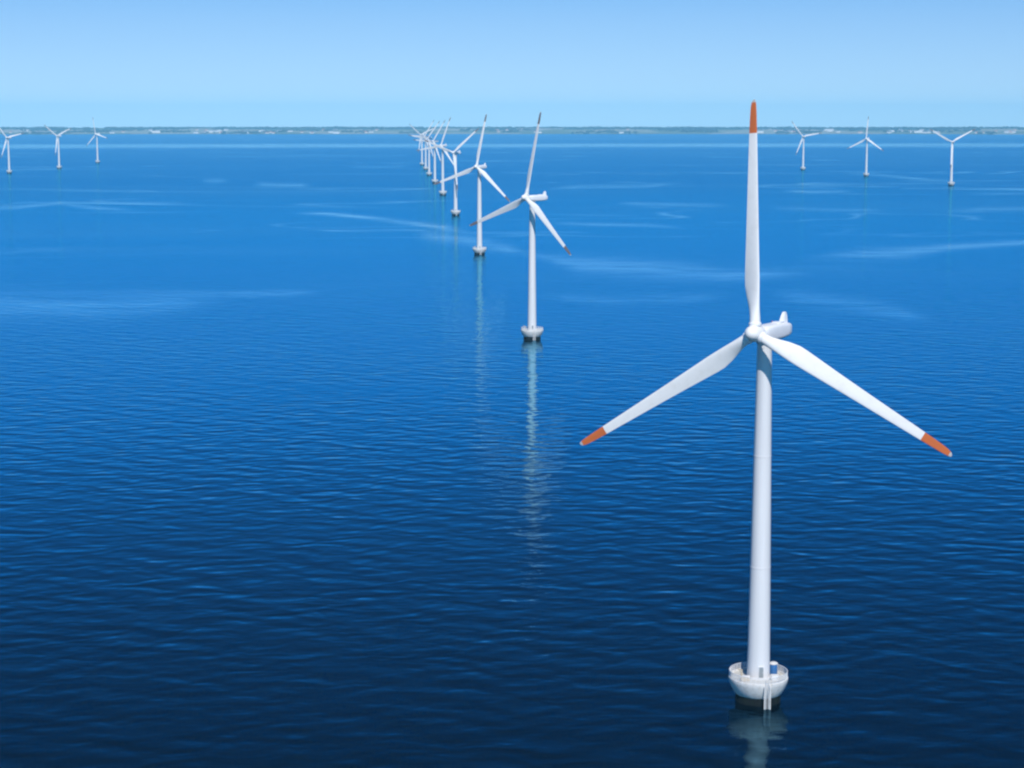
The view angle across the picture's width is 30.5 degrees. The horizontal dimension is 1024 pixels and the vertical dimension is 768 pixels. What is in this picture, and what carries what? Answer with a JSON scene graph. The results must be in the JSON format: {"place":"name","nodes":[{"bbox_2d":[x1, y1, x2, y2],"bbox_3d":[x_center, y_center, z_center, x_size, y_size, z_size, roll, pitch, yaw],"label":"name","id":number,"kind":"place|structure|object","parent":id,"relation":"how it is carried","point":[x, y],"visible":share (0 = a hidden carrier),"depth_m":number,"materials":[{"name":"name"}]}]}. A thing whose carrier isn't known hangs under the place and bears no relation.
{"place":"outdoors","nodes":[
{"label":"outdoors","id":0,"kind":"place"},
{"bbox_2d":[0,134,1023,767],"bbox_3d":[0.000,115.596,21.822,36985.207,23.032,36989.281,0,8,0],"label":"sea","id":1,"kind":"structure","parent":0,"point":[300,466],"depth_m":594.48,"materials":[{"name":"liquid"}]},
{"bbox_2d":[0,128,22,172],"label":"wind turbine","id":2,"kind":"object","parent":1,"relation":"in","point":[7,141],"visible":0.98,"depth_m":3619.45,"materials":[{"name":"paint"}]},
{"bbox_2d":[46,126,70,168],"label":"wind turbine","id":3,"kind":"object","parent":1,"relation":"in","point":[59,166],"visible":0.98,"depth_m":3958.64,"materials":[{"name":"paint"}]},
{"bbox_2d":[86,121,107,162],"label":"wind turbine","id":4,"kind":"object","parent":1,"relation":"in","point":[97,160],"visible":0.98,"depth_m":4469.82,"materials":[{"name":"paint"}]},
{"bbox_2d":[409,121,433,169],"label":"wind turbine","id":5,"kind":"object","parent":1,"relation":"in","point":[425,168],"visible":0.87,"depth_m":3872.49,"materials":[{"name":"paint"}]},
{"bbox_2d":[410,125,433,164],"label":"wind turbine","id":6,"kind":"object","parent":1,"relation":"in","point":[421,162],"visible":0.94,"depth_m":4246.95,"materials":[{"name":"paint"}]},
{"bbox_2d":[410,121,439,174],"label":"wind turbine","id":7,"kind":"object","parent":1,"relation":"in","point":[428,172],"visible":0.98,"depth_m":3483.10,"materials":[{"name":"paint"}]},
{"bbox_2d":[413,121,444,182],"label":"wind turbine","id":8,"kind":"object","parent":1,"relation":"in","point":[434,180],"visible":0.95,"depth_m":3069.72,"materials":[{"name":"paint"}]},
{"bbox_2d":[416,117,453,194],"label":"wind turbine","id":9,"kind":"object","parent":1,"relation":"in","point":[442,192],"visible":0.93,"depth_m":2592.33,"materials":[{"name":"paint"}]},
{"bbox_2d":[424,128,478,214],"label":"wind turbine","id":10,"kind":"object","parent":1,"relation":"in","point":[455,211],"visible":0.98,"depth_m":2049.91,"materials":[{"name":"paint"}]},
{"bbox_2d":[434,114,509,254],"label":"wind turbine","id":11,"kind":"object","parent":1,"relation":"in","point":[479,249],"visible":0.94,"depth_m":1462.21,"materials":[{"name":"paint"}]},
{"bbox_2d":[469,112,570,339],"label":"wind turbine","id":12,"kind":"object","parent":1,"relation":"in","point":[531,332],"visible":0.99,"depth_m":900.31,"materials":[{"name":"paint"}]},
{"bbox_2d":[580,99,951,709],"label":"wind turbine","id":13,"kind":"object","parent":1,"relation":"in","point":[760,688],"visible":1,"depth_m":337.39,"materials":[{"name":"paint"}]},
{"bbox_2d":[758,666,763,677],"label":"door","id":14,"kind":"structure","parent":13,"relation":"in","point":[760,668],"depth_m":342.20,"materials":[{"name":"paint"}]},
{"bbox_2d":[770,661,777,674],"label":"equipment tank","id":15,"kind":"object","parent":13,"relation":"on","point":[773,667],"visible":0.96,"depth_m":345.67,"materials":[{"name":"blue metal"}]},
{"bbox_2d":[771,674,778,680],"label":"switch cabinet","id":16,"kind":"object","parent":13,"relation":"on","point":[774,675],"visible":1,"depth_m":341.95,"materials":[{"name":"white metal"}]},
{"bbox_2d":[792,122,819,169],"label":"wind turbine","id":17,"kind":"object","parent":1,"relation":"in","point":[802,167],"visible":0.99,"depth_m":3858.95,"materials":[{"name":"paint"}]},
{"bbox_2d":[847,116,882,175],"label":"wind turbine","id":18,"kind":"object","parent":1,"relation":"in","point":[867,140],"visible":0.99,"depth_m":3431.86,"materials":[{"name":"paint"}]},
{"bbox_2d":[930,129,974,185],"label":"wind turbine","id":19,"kind":"object","parent":1,"relation":"in","point":[950,183],"visible":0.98,"depth_m":2953.54,"materials":[{"name":"paint"}]},
{"bbox_2d":[0,126,1023,133],"bbox_3d":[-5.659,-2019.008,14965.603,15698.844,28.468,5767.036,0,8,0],"label":"land","id":20,"kind":"structure","parent":0,"point":[569,131],"depth_m":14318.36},
{"bbox_2d":[0,0,1023,127],"label":"sky","id":21,"kind":"structure","parent":0,"point":[64,63],"materials":[{"name":"blue"}]},
{"bbox_2d":[740,675,749,681],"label":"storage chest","id":22,"kind":"object","parent":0,"point":[745,676],"visible":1,"depth_m":341.78,"materials":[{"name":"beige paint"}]}
]}

